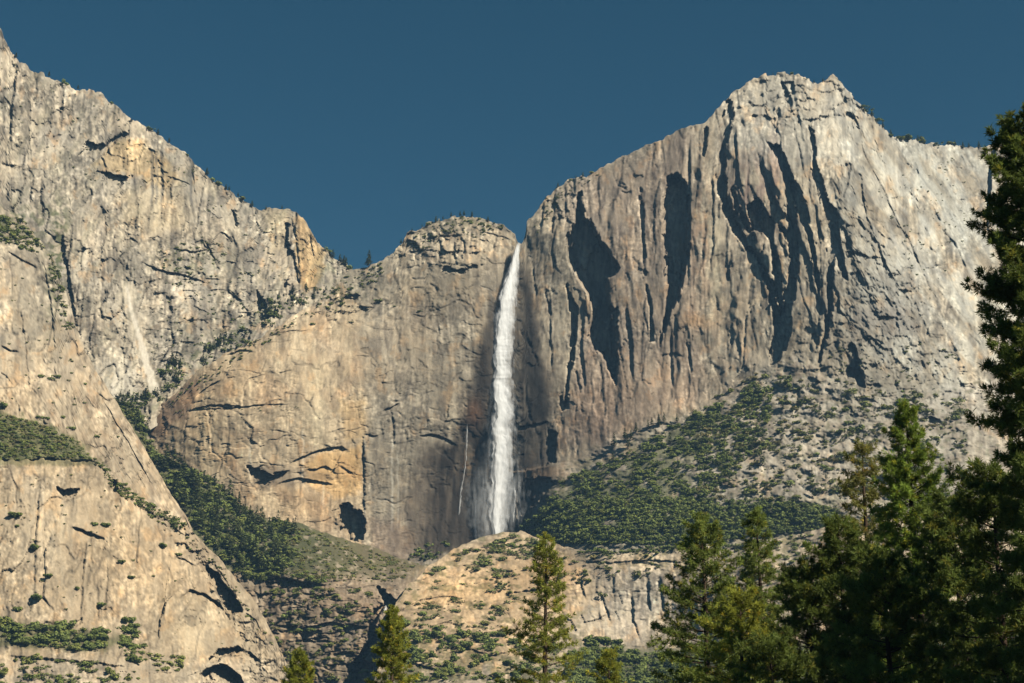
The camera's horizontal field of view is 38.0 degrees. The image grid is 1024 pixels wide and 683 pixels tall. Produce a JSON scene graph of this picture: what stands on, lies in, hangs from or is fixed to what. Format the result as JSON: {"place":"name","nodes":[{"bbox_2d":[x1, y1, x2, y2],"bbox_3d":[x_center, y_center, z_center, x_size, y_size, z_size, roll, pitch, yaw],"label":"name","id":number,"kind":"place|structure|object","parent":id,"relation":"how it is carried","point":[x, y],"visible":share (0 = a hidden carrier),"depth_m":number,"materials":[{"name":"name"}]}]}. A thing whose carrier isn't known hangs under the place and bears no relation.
{"place":"outdoors","nodes":[
{"label":"outdoors","id":0,"kind":"place"},
{"bbox_2d":[0,206,191,529],"bbox_3d":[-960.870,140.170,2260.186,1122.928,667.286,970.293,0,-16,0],"label":"cliff","id":1,"kind":"structure","parent":0,"point":[24,310],"depth_m":1976.32,"materials":[{"name":"stone"}]},
{"bbox_2d":[0,458,288,682],"bbox_3d":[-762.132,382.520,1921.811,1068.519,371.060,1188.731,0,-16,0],"label":"cliff","id":2,"kind":"structure","parent":0,"point":[69,558],"depth_m":1666.41,"materials":[{"name":"stone"}]},
{"bbox_2d":[0,667,8,674],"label":"shrub","id":3,"kind":"object","parent":2,"relation":"on","point":[4,671],"visible":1,"depth_m":1473.02,"materials":[{"name":"green plant"}]},
{"bbox_2d":[1,624,12,630],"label":"shrub","id":4,"kind":"object","parent":2,"relation":"on","point":[9,626],"visible":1,"depth_m":1544.49,"materials":[{"name":"green plant"}]},
{"bbox_2d":[8,632,20,637],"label":"shrub","id":5,"kind":"object","parent":2,"relation":"on","point":[16,635],"visible":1,"depth_m":1531.76,"materials":[{"name":"green plant"}]},
{"bbox_2d":[8,511,22,517],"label":"shrub","id":6,"kind":"object","parent":2,"relation":"on","point":[14,514],"visible":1,"depth_m":1642.44,"materials":[{"name":"green plant"}]},
{"bbox_2d":[11,636,22,643],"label":"shrub","id":7,"kind":"object","parent":2,"relation":"on","point":[15,641],"visible":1,"depth_m":1528.24,"materials":[{"name":"green plant"}]},
{"bbox_2d":[11,623,25,632],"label":"shrub","id":8,"kind":"object","parent":2,"relation":"on","point":[14,628],"visible":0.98,"depth_m":1543.85,"materials":[{"name":"green plant"}]},
{"bbox_2d":[21,657,32,664],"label":"shrub","id":9,"kind":"object","parent":2,"relation":"on","point":[28,660],"visible":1,"depth_m":1501.63,"materials":[{"name":"green plant"}]},
{"bbox_2d":[29,621,40,627],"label":"shrub","id":10,"kind":"object","parent":2,"relation":"on","point":[36,623],"visible":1,"depth_m":1553.56,"materials":[{"name":"green plant"}]},
{"bbox_2d":[29,634,41,642],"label":"shrub","id":11,"kind":"object","parent":2,"relation":"on","point":[33,639],"visible":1,"depth_m":1532.82,"materials":[{"name":"green plant"}]},
{"bbox_2d":[30,593,41,599],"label":"shrub","id":12,"kind":"object","parent":2,"relation":"on","point":[35,596],"visible":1,"depth_m":1580.23,"materials":[{"name":"green plant"}]},
{"bbox_2d":[32,653,42,659],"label":"shrub","id":13,"kind":"object","parent":2,"relation":"on","point":[34,656],"visible":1,"depth_m":1511.39,"materials":[{"name":"green plant"}]},
{"bbox_2d":[36,635,45,642],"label":"shrub","id":14,"kind":"object","parent":2,"relation":"on","point":[42,638],"visible":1,"depth_m":1531.31,"materials":[{"name":"green plant"}]},
{"bbox_2d":[48,631,58,638],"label":"shrub","id":15,"kind":"object","parent":2,"relation":"on","point":[54,634],"visible":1,"depth_m":1539.22,"materials":[{"name":"green plant"}]},
{"bbox_2d":[48,623,66,630],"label":"shrub","id":16,"kind":"object","parent":2,"relation":"on","point":[61,627],"visible":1,"depth_m":1549.57,"materials":[{"name":"green plant"}]},
{"bbox_2d":[66,620,76,628],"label":"shrub","id":17,"kind":"object","parent":2,"relation":"on","point":[70,623],"visible":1,"depth_m":1561.59,"materials":[{"name":"green plant"}]},
{"bbox_2d":[67,643,80,650],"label":"shrub","id":18,"kind":"object","parent":2,"relation":"on","point":[76,646],"visible":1,"depth_m":1526.93,"materials":[{"name":"green plant"}]},
{"bbox_2d":[73,633,86,640],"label":"shrub","id":19,"kind":"object","parent":2,"relation":"on","point":[82,638],"visible":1,"depth_m":1546.48,"materials":[{"name":"green plant"}]},
{"bbox_2d":[81,660,93,666],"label":"shrub","id":20,"kind":"object","parent":2,"relation":"on","point":[86,663],"visible":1,"depth_m":1506.47,"materials":[{"name":"green plant"}]},
{"bbox_2d":[83,640,96,649],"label":"shrub","id":21,"kind":"object","parent":2,"relation":"on","point":[89,643],"visible":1,"depth_m":1535.40,"materials":[{"name":"green plant"}]},
{"bbox_2d":[87,634,97,639],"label":"shrub","id":22,"kind":"object","parent":2,"relation":"on","point":[91,636],"visible":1,"depth_m":1549.74,"materials":[{"name":"green plant"}]},
{"bbox_2d":[95,633,108,640],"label":"shrub","id":23,"kind":"object","parent":2,"relation":"on","point":[103,637],"visible":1,"depth_m":1551.96,"materials":[{"name":"green plant"}]},
{"bbox_2d":[109,672,120,680],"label":"shrub","id":24,"kind":"object","parent":2,"relation":"on","point":[113,676],"visible":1,"depth_m":1489.20,"materials":[{"name":"green plant"}]},
{"bbox_2d":[117,639,129,645],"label":"shrub","id":25,"kind":"object","parent":2,"relation":"on","point":[125,642],"visible":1,"depth_m":1566.12,"materials":[{"name":"green plant"}]},
{"bbox_2d":[127,623,140,628],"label":"shrub","id":26,"kind":"object","parent":2,"relation":"on","point":[135,625],"visible":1,"depth_m":1599.98,"materials":[{"name":"green plant"}]},
{"bbox_2d":[125,654,143,662],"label":"shrub","id":27,"kind":"object","parent":2,"relation":"on","point":[133,658],"visible":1,"depth_m":1541.87,"materials":[{"name":"green plant"}]},
{"bbox_2d":[0,28,349,428],"bbox_3d":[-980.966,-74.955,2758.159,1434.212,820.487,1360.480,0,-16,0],"label":"cliff","id":28,"kind":"structure","parent":0,"point":[103,242],"depth_m":2429.36,"materials":[{"name":"stone"}]},
{"bbox_2d":[118,404,427,682],"bbox_3d":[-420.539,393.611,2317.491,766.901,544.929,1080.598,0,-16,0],"label":"hill","id":29,"kind":"structure","parent":0,"point":[387,592],"depth_m":1908.74,"materials":[{"name":"stone"}]},
{"bbox_2d":[160,453,168,472],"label":"conifer tree","id":30,"kind":"object","parent":29,"relation":"on","point":[165,460],"visible":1,"depth_m":2121.26,"materials":[{"name":"green plant"}]},
{"bbox_2d":[160,444,170,461],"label":"conifer tree","id":31,"kind":"object","parent":29,"relation":"on","point":[167,453],"visible":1,"depth_m":2139.33,"materials":[{"name":"green plant"}]},
{"bbox_2d":[170,448,177,469],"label":"conifer tree","id":32,"kind":"object","parent":29,"relation":"on","point":[173,458],"visible":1,"depth_m":2133.13,"materials":[{"name":"green plant"}]},
{"bbox_2d":[172,475,183,495],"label":"conifer tree","id":33,"kind":"object","parent":29,"relation":"on","point":[177,482],"visible":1,"depth_m":2070.69,"materials":[{"name":"green plant"}]},
{"bbox_2d":[175,466,183,479],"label":"conifer tree","id":34,"kind":"object","parent":29,"relation":"on","point":[181,474],"visible":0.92,"depth_m":2100.43,"materials":[{"name":"green plant"}]},
{"bbox_2d":[180,488,188,504],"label":"conifer tree","id":35,"kind":"object","parent":29,"relation":"on","point":[185,496],"visible":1,"depth_m":2051.96,"materials":[{"name":"green plant"}]},
{"bbox_2d":[190,468,198,489],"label":"conifer tree","id":36,"kind":"object","parent":29,"relation":"on","point":[194,472],"visible":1,"depth_m":2100.07,"materials":[{"name":"green plant"}]},
{"bbox_2d":[192,480,202,498],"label":"conifer tree","id":37,"kind":"object","parent":29,"relation":"on","point":[195,492],"visible":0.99,"depth_m":2077.62,"materials":[{"name":"green plant"}]},
{"bbox_2d":[195,509,204,529],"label":"conifer tree","id":38,"kind":"object","parent":29,"relation":"on","point":[200,520],"visible":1,"depth_m":2010.82,"materials":[{"name":"green plant"}]},
{"bbox_2d":[205,483,213,502],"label":"conifer tree","id":39,"kind":"object","parent":29,"relation":"on","point":[210,499],"visible":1,"depth_m":2086.64,"materials":[{"name":"green plant"}]},
{"bbox_2d":[211,517,220,533],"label":"conifer tree","id":40,"kind":"object","parent":29,"relation":"on","point":[217,531],"visible":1,"depth_m":2001.75,"materials":[{"name":"green plant"}]},
{"bbox_2d":[213,503,220,520],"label":"conifer tree","id":41,"kind":"object","parent":29,"relation":"on","point":[217,515],"visible":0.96,"depth_m":2039.72,"materials":[{"name":"green plant"}]},
{"bbox_2d":[226,479,234,496],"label":"conifer tree","id":42,"kind":"object","parent":29,"relation":"on","point":[229,488],"visible":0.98,"depth_m":2133.69,"materials":[{"name":"green plant"}]},
{"bbox_2d":[231,520,241,536],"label":"conifer tree","id":43,"kind":"object","parent":29,"relation":"on","point":[236,532],"visible":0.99,"depth_m":2004.34,"materials":[{"name":"green plant"}]},
{"bbox_2d":[233,497,239,511],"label":"conifer tree","id":44,"kind":"object","parent":29,"relation":"on","point":[236,504],"visible":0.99,"depth_m":2091.54,"materials":[{"name":"green plant"}]},
{"bbox_2d":[236,491,242,511],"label":"conifer tree","id":45,"kind":"object","parent":29,"relation":"on","point":[239,501],"visible":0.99,"depth_m":2101.80,"materials":[{"name":"green plant"}]},
{"bbox_2d":[237,533,245,552],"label":"conifer tree","id":46,"kind":"object","parent":29,"relation":"on","point":[242,545],"visible":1,"depth_m":1967.40,"materials":[{"name":"green plant"}]},
{"bbox_2d":[237,553,245,567],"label":"conifer tree","id":47,"kind":"object","parent":29,"relation":"on","point":[240,561],"visible":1,"depth_m":1939.85,"materials":[{"name":"green plant"}]},
{"bbox_2d":[249,517,257,533],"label":"conifer tree","id":48,"kind":"object","parent":29,"relation":"on","point":[253,527],"visible":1,"depth_m":2027.91,"materials":[{"name":"green plant"}]},
{"bbox_2d":[250,541,258,563],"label":"conifer tree","id":49,"kind":"object","parent":29,"relation":"on","point":[255,544],"visible":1,"depth_m":1952.88,"materials":[{"name":"green plant"}]},
{"bbox_2d":[255,508,264,523],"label":"conifer tree","id":50,"kind":"object","parent":29,"relation":"on","point":[258,517],"visible":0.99,"depth_m":2073.64,"materials":[{"name":"green plant"}]},
{"bbox_2d":[256,549,264,569],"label":"conifer tree","id":51,"kind":"object","parent":29,"relation":"on","point":[262,560],"visible":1,"depth_m":1942.32,"materials":[{"name":"green plant"}]},
{"bbox_2d":[270,538,275,556],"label":"conifer tree","id":52,"kind":"object","parent":29,"relation":"on","point":[273,543],"visible":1,"depth_m":1966.78,"materials":[{"name":"green plant"}]},
{"bbox_2d":[278,533,285,547],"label":"conifer tree","id":53,"kind":"object","parent":29,"relation":"on","point":[282,545],"visible":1,"depth_m":1991.98,"materials":[{"name":"green plant"}]},
{"bbox_2d":[282,517,291,533],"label":"conifer tree","id":54,"kind":"object","parent":29,"relation":"on","point":[287,529],"visible":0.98,"depth_m":2065.92,"materials":[{"name":"green plant"}]},
{"bbox_2d":[289,517,298,535],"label":"conifer tree","id":55,"kind":"object","parent":29,"relation":"on","point":[294,529],"visible":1,"depth_m":2069.93,"materials":[{"name":"green plant"}]},
{"bbox_2d":[280,646,315,682],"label":"pine tree","id":56,"kind":"object","parent":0,"point":[294,671],"visible":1,"depth_m":219.47,"materials":[{"name":"green plant"}]},
{"bbox_2d":[364,604,419,682],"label":"pine tree","id":57,"kind":"object","parent":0,"point":[393,641],"visible":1,"depth_m":229.94,"materials":[{"name":"green plant"}]},
{"bbox_2d":[0,0,1023,269],"label":"sky","id":58,"kind":"structure","parent":0,"point":[370,122],"materials":[{"name":"blue"}]},
{"bbox_2d":[494,531,589,682],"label":"pine tree","id":59,"kind":"object","parent":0,"point":[556,622],"visible":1,"depth_m":197.38,"materials":[{"name":"green plant"}]},
{"bbox_2d":[147,71,1023,564],"bbox_3d":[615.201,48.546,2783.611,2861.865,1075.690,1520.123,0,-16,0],"label":"cliff","id":60,"kind":"structure","parent":0,"point":[745,231],"depth_m":2344.25,"materials":[{"name":"stone"}]},
{"bbox_2d":[365,250,371,265],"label":"conifer tree","id":61,"kind":"object","parent":60,"relation":"on","point":[369,261],"visible":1,"depth_m":2467.44,"materials":[{"name":"green plant"}]},
{"bbox_2d":[459,245,520,533],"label":"waterfall","id":62,"kind":"structure","parent":60,"relation":"on","point":[500,431],"depth_m":2342.61,"materials":[{"name":"white liquid"}]},
{"bbox_2d":[48,71,970,478],"bbox_3d":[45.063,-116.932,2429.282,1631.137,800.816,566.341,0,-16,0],"label":"trees","id":63,"kind":"object","parent":60,"relation":"on","point":[450,215],"visible":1,"depth_m":2501.41,"materials":[{"name":"green plant"}]},
{"bbox_2d":[585,645,634,682],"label":"pine tree","id":64,"kind":"object","parent":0,"point":[606,660],"visible":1,"depth_m":209.69,"materials":[{"name":"green plant"}]},
{"bbox_2d":[375,516,1023,682],"bbox_3d":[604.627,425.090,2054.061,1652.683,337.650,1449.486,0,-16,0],"label":"hill","id":65,"kind":"structure","parent":0,"point":[628,608],"depth_m":1890.65,"materials":[{"name":"stone"}]},
{"bbox_2d":[411,636,422,642],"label":"shrub","id":66,"kind":"object","parent":65,"relation":"on","point":[418,638],"visible":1,"depth_m":1767.75,"materials":[{"name":"green plant"}]},
{"bbox_2d":[412,650,423,657],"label":"shrub","id":67,"kind":"object","parent":65,"relation":"on","point":[415,654],"visible":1,"depth_m":1727.96,"materials":[{"name":"green plant"}]},
{"bbox_2d":[418,652,428,659],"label":"shrub","id":68,"kind":"object","parent":65,"relation":"on","point":[424,656],"visible":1,"depth_m":1722.00,"materials":[{"name":"green plant"}]},
{"bbox_2d":[432,670,441,677],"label":"shrub","id":69,"kind":"object","parent":65,"relation":"on","point":[436,674],"visible":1,"depth_m":1673.61,"materials":[{"name":"green plant"}]},
{"bbox_2d":[433,625,443,630],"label":"shrub","id":70,"kind":"object","parent":65,"relation":"on","point":[438,628],"visible":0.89,"depth_m":1790.17,"materials":[{"name":"green plant"}]},
{"bbox_2d":[434,668,448,676],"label":"shrub","id":71,"kind":"object","parent":65,"relation":"on","point":[443,673],"visible":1,"depth_m":1674.37,"materials":[{"name":"green plant"}]},
{"bbox_2d":[450,652,457,661],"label":"shrub","id":72,"kind":"object","parent":65,"relation":"on","point":[453,657],"visible":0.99,"depth_m":1718.59,"materials":[{"name":"green plant"}]},
{"bbox_2d":[461,629,471,636],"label":"shrub","id":73,"kind":"object","parent":65,"relation":"on","point":[468,633],"visible":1,"depth_m":1781.67,"materials":[{"name":"green plant"}]},
{"bbox_2d":[462,640,473,646],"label":"shrub","id":74,"kind":"object","parent":65,"relation":"on","point":[468,643],"visible":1,"depth_m":1751.29,"materials":[{"name":"green plant"}]},
{"bbox_2d":[469,658,479,666],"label":"shrub","id":75,"kind":"object","parent":65,"relation":"on","point":[474,663],"visible":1,"depth_m":1704.26,"materials":[{"name":"green plant"}]},
{"bbox_2d":[475,630,489,637],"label":"shrub","id":76,"kind":"object","parent":65,"relation":"on","point":[481,633],"visible":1,"depth_m":1777.53,"materials":[{"name":"green plant"}]},
{"bbox_2d":[478,653,489,661],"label":"shrub","id":77,"kind":"object","parent":65,"relation":"on","point":[484,657],"visible":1,"depth_m":1720.61,"materials":[{"name":"green plant"}]},
{"bbox_2d":[0,56,968,682],"bbox_3d":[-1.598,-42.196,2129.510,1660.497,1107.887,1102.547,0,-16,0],"label":"scrub","id":78,"kind":"object","parent":65,"relation":"on","point":[686,504],"visible":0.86,"depth_m":2051.23,"materials":[{"name":"green plant"}]},
{"bbox_2d":[511,671,520,677],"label":"shrub","id":79,"kind":"object","parent":65,"relation":"on","point":[515,674],"visible":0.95,"depth_m":1681.10,"materials":[{"name":"green plant"}]},
{"bbox_2d":[560,667,578,675],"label":"shrub","id":80,"kind":"object","parent":65,"relation":"on","point":[573,672],"visible":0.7,"depth_m":1705.30,"materials":[{"name":"green plant"}]},
{"bbox_2d":[580,658,592,664],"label":"shrub","id":81,"kind":"object","parent":65,"relation":"on","point":[588,661],"visible":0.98,"depth_m":1753.65,"materials":[{"name":"green plant"}]},
{"bbox_2d":[583,634,594,641],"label":"shrub","id":82,"kind":"object","parent":65,"relation":"on","point":[589,637],"visible":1,"depth_m":1829.99,"materials":[{"name":"green plant"}]},
{"bbox_2d":[600,638,611,643],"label":"shrub","id":83,"kind":"object","parent":65,"relation":"on","point":[606,640],"visible":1,"depth_m":1833.12,"materials":[{"name":"green plant"}]},
{"bbox_2d":[612,639,622,644],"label":"shrub","id":84,"kind":"object","parent":65,"relation":"on","point":[618,641],"visible":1,"depth_m":1837.25,"materials":[{"name":"green plant"}]},
{"bbox_2d":[617,652,629,659],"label":"shrub","id":85,"kind":"object","parent":65,"relation":"on","point":[622,656],"visible":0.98,"depth_m":1786.81,"materials":[{"name":"green plant"}]},
{"bbox_2d":[626,648,639,654],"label":"shrub","id":86,"kind":"object","parent":65,"relation":"on","point":[636,651],"visible":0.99,"depth_m":1811.00,"materials":[{"name":"green plant"}]},
{"bbox_2d":[632,654,647,662],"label":"shrub","id":87,"kind":"object","parent":65,"relation":"on","point":[641,659],"visible":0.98,"depth_m":1781.47,"materials":[{"name":"green plant"}]},
{"bbox_2d":[633,664,648,669],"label":"shrub","id":88,"kind":"object","parent":65,"relation":"on","point":[640,667],"visible":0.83,"depth_m":1754.84,"materials":[{"name":"green plant"}]},
{"bbox_2d":[651,660,663,665],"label":"shrub","id":89,"kind":"object","parent":65,"relation":"on","point":[656,663],"visible":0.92,"depth_m":1768.21,"materials":[{"name":"green plant"}]},
{"bbox_2d":[646,510,764,682],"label":"pine tree","id":90,"kind":"object","parent":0,"point":[702,550],"visible":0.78,"depth_m":148.32,"materials":[{"name":"green plant"}]},
{"bbox_2d":[693,582,775,682],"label":"pine tree","id":91,"kind":"object","parent":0,"point":[733,612],"visible":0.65,"depth_m":117.83,"materials":[{"name":"green plant"}]},
{"bbox_2d":[719,505,806,682],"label":"pine tree","id":92,"kind":"object","parent":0,"point":[752,563],"visible":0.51,"depth_m":159.13,"materials":[{"name":"green plant"}]},
{"bbox_2d":[723,626,818,682],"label":"pine tree","id":93,"kind":"object","parent":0,"point":[762,652],"visible":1,"depth_m":101.30,"materials":[{"name":"green plant"}]},
{"bbox_2d":[730,553,862,682],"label":"pine tree","id":94,"kind":"object","parent":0,"point":[804,573],"visible":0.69,"depth_m":109.74,"materials":[{"name":"green plant"}]},
{"bbox_2d":[796,511,906,682],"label":"pine tree","id":95,"kind":"object","parent":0,"point":[832,549],"visible":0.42,"depth_m":110.43,"materials":[{"name":"green plant"}]},
{"bbox_2d":[823,438,906,681],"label":"pine tree","id":96,"kind":"object","parent":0,"point":[868,497],"visible":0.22,"depth_m":129.32,"materials":[{"name":"green plant"}]},
{"bbox_2d":[814,535,957,682],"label":"pine tree","id":97,"kind":"object","parent":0,"point":[889,588],"visible":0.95,"depth_m":93.70,"materials":[{"name":"green plant"}]},
{"bbox_2d":[842,396,988,674],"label":"pine tree","id":98,"kind":"object","parent":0,"point":[897,469],"visible":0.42,"depth_m":120.78,"materials":[{"name":"green plant"}]},
{"bbox_2d":[880,487,1022,682],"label":"pine tree","id":99,"kind":"object","parent":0,"point":[938,556],"visible":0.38,"depth_m":104.28,"materials":[{"name":"green plant"}]},
{"bbox_2d":[915,456,1023,682],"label":"pine tree","id":100,"kind":"object","parent":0,"point":[972,512],"visible":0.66,"depth_m":91.66,"materials":[{"name":"green plant"}]},
{"bbox_2d":[960,102,1023,682],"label":"pine tree","id":101,"kind":"object","parent":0,"point":[1003,286],"visible":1,"depth_m":86.75,"materials":[{"name":"green plant"}]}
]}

